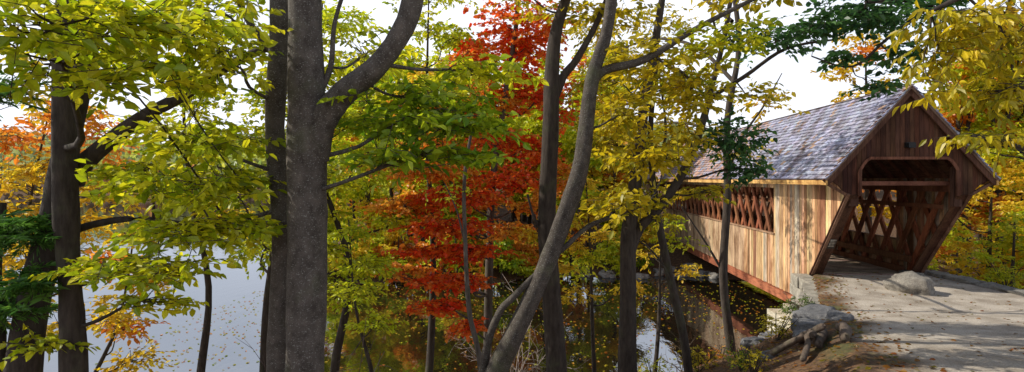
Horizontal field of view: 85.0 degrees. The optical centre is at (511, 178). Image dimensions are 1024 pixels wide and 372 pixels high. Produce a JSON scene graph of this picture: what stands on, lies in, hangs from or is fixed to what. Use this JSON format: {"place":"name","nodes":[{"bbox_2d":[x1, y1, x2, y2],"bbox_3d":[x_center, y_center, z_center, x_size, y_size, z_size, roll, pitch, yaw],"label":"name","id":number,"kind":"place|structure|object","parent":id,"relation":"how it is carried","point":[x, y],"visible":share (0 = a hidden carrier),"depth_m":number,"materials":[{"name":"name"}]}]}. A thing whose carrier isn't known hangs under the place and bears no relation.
{"place":"outdoors","nodes":[
{"label":"outdoors","id":0,"kind":"place"},
{"bbox_2d":[0,197,1023,371],"bbox_3d":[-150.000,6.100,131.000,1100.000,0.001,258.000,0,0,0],"label":"water","id":1,"kind":"structure","parent":0,"point":[236,285],"depth_m":23.38,"materials":[{"name":"grey liquid"}]},
{"bbox_2d":[95,278,780,371],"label":"floating leaves","id":2,"kind":"object","parent":1,"relation":"on","point":[473,316],"visible":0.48,"depth_m":23.83,"materials":[{"name":"yellow plant"}]},
{"bbox_2d":[0,140,1023,371],"bbox_3d":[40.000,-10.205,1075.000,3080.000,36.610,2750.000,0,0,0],"label":"ground","id":3,"kind":"structure","parent":0,"point":[938,345],"depth_m":12.68,"materials":[{"name":"grey gravel"}]},
{"bbox_2d":[0,70,70,334],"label":"pine tree","id":4,"kind":"object","parent":3,"relation":"on","point":[24,231],"visible":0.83,"depth_m":6.57,"materials":[{"name":"green plant"}]},
{"bbox_2d":[0,95,154,337],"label":"maple tree","id":5,"kind":"object","parent":3,"relation":"on","point":[29,174],"visible":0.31,"depth_m":11.87,"materials":[{"name":"orange plant"}]},
{"bbox_2d":[84,212,175,371],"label":"maple tree","id":6,"kind":"object","parent":3,"relation":"on","point":[124,324],"visible":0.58,"depth_m":9.66,"materials":[{"name":"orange plant"}]},
{"bbox_2d":[0,0,270,371],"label":"beech tree","id":7,"kind":"object","parent":3,"relation":"on","point":[68,41],"visible":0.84,"depth_m":5.60,"materials":[{"name":"green plant"}]},
{"bbox_2d":[92,14,267,371],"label":"maple tree","id":8,"kind":"object","parent":3,"relation":"on","point":[204,343],"visible":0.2,"depth_m":11.51,"materials":[{"name":"green plant"}]},
{"bbox_2d":[165,14,402,371],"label":"maple tree","id":9,"kind":"object","parent":3,"relation":"on","point":[265,256],"visible":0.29,"depth_m":11.00,"materials":[{"name":"green plant"}]},
{"bbox_2d":[235,337,358,371],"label":"bare shrub","id":10,"kind":"object","parent":3,"relation":"on","point":[264,362],"visible":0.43,"depth_m":8.72,"materials":[{"name":"brown plant"}]},
{"bbox_2d":[45,0,548,371],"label":"beech tree","id":11,"kind":"object","parent":3,"relation":"on","point":[298,76],"visible":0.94,"depth_m":5.85,"materials":[{"name":"green plant"}]},
{"bbox_2d":[222,0,423,371],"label":"maple tree","id":12,"kind":"object","parent":3,"relation":"on","point":[342,26],"visible":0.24,"depth_m":11.99,"materials":[{"name":"green plant"}]},
{"bbox_2d":[0,121,718,197],"bbox_3d":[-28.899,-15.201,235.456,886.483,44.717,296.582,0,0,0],"label":"distant forest","id":13,"kind":"object","parent":3,"relation":"on","point":[124,156],"visible":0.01,"depth_m":214.14,"materials":[{"name":"orange plant"}]},
{"bbox_2d":[327,219,408,371],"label":"sapling","id":14,"kind":"object","parent":3,"relation":"on","point":[341,291],"visible":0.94,"depth_m":10.29,"materials":[{"name":"green plant"}]},
{"bbox_2d":[342,316,395,371],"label":"bare shrub","id":15,"kind":"object","parent":3,"relation":"on","point":[366,354],"visible":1,"depth_m":9.26,"materials":[{"name":"brown plant"}]},
{"bbox_2d":[358,0,511,371],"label":"maple tree","id":16,"kind":"object","parent":3,"relation":"on","point":[438,28],"visible":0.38,"depth_m":13.57,"materials":[{"name":"green plant"}]},
{"bbox_2d":[425,136,480,371],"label":"birch tree","id":17,"kind":"object","parent":3,"relation":"on","point":[465,190],"visible":0.97,"depth_m":9.97,"materials":[{"name":"plant"}]},
{"bbox_2d":[266,20,655,266],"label":"bank forest","id":18,"kind":"object","parent":3,"relation":"on","point":[566,145],"visible":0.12,"depth_m":38.93,"materials":[{"name":"green plant"}]},
{"bbox_2d":[355,0,580,362],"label":"red maple tree","id":19,"kind":"object","parent":3,"relation":"on","point":[446,251],"visible":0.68,"depth_m":12.40,"materials":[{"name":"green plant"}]},
{"bbox_2d":[444,277,589,371],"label":"bare shrub","id":20,"kind":"object","parent":3,"relation":"on","point":[532,367],"visible":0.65,"depth_m":13.12,"materials":[{"name":"brown plant"}]},
{"bbox_2d":[509,211,601,307],"bbox_3d":[1.079,3.332,12.544,1.931,5.493,1.759,0,0,-36],"label":"sapling","id":21,"kind":"object","parent":3,"relation":"on","point":[573,247],"visible":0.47,"depth_m":12.51,"materials":[{"name":"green plant"}]},
{"bbox_2d":[474,0,667,371],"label":"oak tree","id":22,"kind":"object","parent":3,"relation":"on","point":[555,347],"visible":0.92,"depth_m":10.89,"materials":[{"name":"brown plant"}]},
{"bbox_2d":[537,171,649,371],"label":"sapling","id":23,"kind":"object","parent":3,"relation":"on","point":[590,258],"visible":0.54,"depth_m":13.17,"materials":[{"name":"green plant"}]},
{"bbox_2d":[479,0,802,371],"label":"maple tree","id":24,"kind":"object","parent":3,"relation":"on","point":[534,284],"visible":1,"depth_m":8.95,"materials":[{"name":"yellow plant"}]},
{"bbox_2d":[580,263,718,278],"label":"shore rocks","id":25,"kind":"object","parent":3,"relation":"on","point":[612,274],"visible":0.55,"depth_m":34.76,"materials":[{"name":"grey stone"}]},
{"bbox_2d":[637,351,672,371],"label":"shrub","id":26,"kind":"object","parent":3,"relation":"on","point":[657,367],"visible":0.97,"depth_m":12.39,"materials":[{"name":"green plant"}]},
{"bbox_2d":[636,183,709,371],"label":"sapling","id":27,"kind":"object","parent":3,"relation":"on","point":[684,271],"visible":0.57,"depth_m":13.67,"materials":[{"name":"yellow plant"}]},
{"bbox_2d":[538,0,810,355],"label":"oak tree","id":28,"kind":"object","parent":3,"relation":"on","point":[722,264],"visible":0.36,"depth_m":15.29,"materials":[{"name":"green plant"}]},
{"bbox_2d":[327,202,1023,282],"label":"shore understory","id":29,"kind":"object","parent":3,"relation":"on","point":[528,257],"visible":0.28,"depth_m":34.53,"materials":[{"name":"green plant"}]},
{"bbox_2d":[639,44,715,371],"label":"oak tree","id":30,"kind":"object","parent":3,"relation":"on","point":[661,233],"visible":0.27,"depth_m":12.43,"materials":[{"name":"green plant"}]},
{"bbox_2d":[659,323,723,371],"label":"bare shrub","id":31,"kind":"object","parent":3,"relation":"on","point":[677,367],"visible":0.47,"depth_m":13.66,"materials":[{"name":"brown plant"}]},
{"bbox_2d":[677,338,724,371],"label":"shrub","id":32,"kind":"object","parent":3,"relation":"on","point":[695,368],"visible":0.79,"depth_m":13.11,"materials":[{"name":"green plant"}]},
{"bbox_2d":[708,344,729,361],"bbox_3d":[5.474,4.711,14.537,0.744,0.704,0.900,0,0,30],"label":"shrub","id":33,"kind":"object","parent":3,"relation":"on","point":[719,351],"visible":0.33,"depth_m":14.69,"materials":[{"name":"green plant"}]},
{"bbox_2d":[724,340,753,370],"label":"shrub","id":34,"kind":"object","parent":3,"relation":"on","point":[739,360],"visible":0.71,"depth_m":11.20,"materials":[{"name":"green plant"}]},
{"bbox_2d":[717,331,768,359],"bbox_3d":[5.166,3.997,12.489,1.088,1.023,1.203,0,0,37],"label":"bare shrub","id":35,"kind":"object","parent":3,"relation":"on","point":[740,344],"visible":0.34,"depth_m":12.50,"materials":[{"name":"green plant"}]},
{"bbox_2d":[731,344,778,371],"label":"shrub","id":36,"kind":"object","parent":3,"relation":"on","point":[755,357],"visible":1,"depth_m":10.14,"materials":[{"name":"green plant"}]},
{"bbox_2d":[559,0,955,371],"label":"maple tree","id":37,"kind":"object","parent":3,"relation":"on","point":[633,228],"visible":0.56,"depth_m":11.91,"materials":[{"name":"yellow plant"}]},
{"bbox_2d":[755,313,798,340],"bbox_3d":[6.138,3.462,12.904,0.928,0.661,0.782,0,0,36],"label":"shrub","id":38,"kind":"object","parent":3,"relation":"on","point":[781,331],"visible":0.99,"depth_m":12.86,"materials":[{"name":"green plant"}]},
{"bbox_2d":[775,293,815,318],"bbox_3d":[8.146,3.681,15.801,1.307,0.917,1.112,0,0,0],"label":"shrub","id":39,"kind":"object","parent":3,"relation":"on","point":[785,310],"visible":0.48,"depth_m":15.83,"materials":[{"name":"green plant"}]},
{"bbox_2d":[740,303,853,361],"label":"bank rocks","id":40,"kind":"object","parent":3,"relation":"on","point":[810,315],"visible":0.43,"depth_m":13.16,"materials":[{"name":"stone"}]},
{"bbox_2d":[782,290,825,309],"bbox_3d":[7.922,3.592,15.109,0.887,1.031,1.198,0,0,-43],"label":"bare shrub","id":41,"kind":"object","parent":3,"relation":"on","point":[798,302],"visible":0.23,"depth_m":15.36,"materials":[{"name":"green plant"}]},
{"bbox_2d":[789,273,819,318],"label":"stone retaining wall","id":42,"kind":"structure","parent":3,"relation":"on","point":[801,284],"depth_m":19.52,"materials":[{"name":"beige stone"}]},
{"bbox_2d":[764,321,852,361],"bbox_3d":[5.773,3.164,10.536,1.666,0.898,2.003,0,0,0],"label":"log pile","id":43,"kind":"object","parent":3,"relation":"on","point":[819,333],"visible":0.99,"depth_m":10.46,"materials":[{"name":"brown wood"}]},
{"bbox_2d":[642,84,1000,330],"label":"covered bridge","id":44,"kind":"structure","parent":3,"relation":"on","point":[830,162],"depth_m":21.18,"materials":[{"name":"brown wood"}]},
{"bbox_2d":[680,271,1023,371],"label":"fallen leaves","id":45,"kind":"object","parent":3,"relation":"on","point":[879,357],"visible":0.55,"depth_m":10.56,"materials":[{"name":"brown plant"}]},
{"bbox_2d":[768,0,969,101],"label":"oak tree","id":46,"kind":"object","parent":3,"relation":"on","point":[884,17],"visible":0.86,"depth_m":8.17,"materials":[{"name":"green plant"}]},
{"bbox_2d":[883,271,934,295],"bbox_3d":[12.322,3.351,17.344,0.945,0.986,1.318,0,0,-32],"label":"boulder","id":47,"kind":"object","parent":3,"relation":"on","point":[911,282],"visible":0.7,"depth_m":17.04,"materials":[{"name":"stone"}]},
{"bbox_2d":[810,8,1023,288],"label":"bank forest","id":48,"kind":"object","parent":3,"relation":"on","point":[1001,204],"visible":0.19,"depth_m":33.52,"materials":[{"name":"yellow plant"}]},
{"bbox_2d":[886,0,1023,176],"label":"hickory tree","id":49,"kind":"object","parent":3,"relation":"on","point":[1005,33],"visible":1,"depth_m":5.95,"materials":[{"name":"yellow plant"}]},
{"bbox_2d":[898,270,1023,295],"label":"stone curb","id":50,"kind":"structure","parent":3,"relation":"on","point":[976,282],"depth_m":18.58,"materials":[{"name":"stone"}]},
{"bbox_2d":[979,262,1023,287],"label":"shrub","id":51,"kind":"object","parent":3,"relation":"on","point":[1005,276],"visible":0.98,"depth_m":18.96,"materials":[{"name":"green plant"}]},
{"bbox_2d":[0,0,1023,142],"label":"sky","id":52,"kind":"structure","parent":0,"point":[812,92],"materials":[{"name":"white"}]}
]}

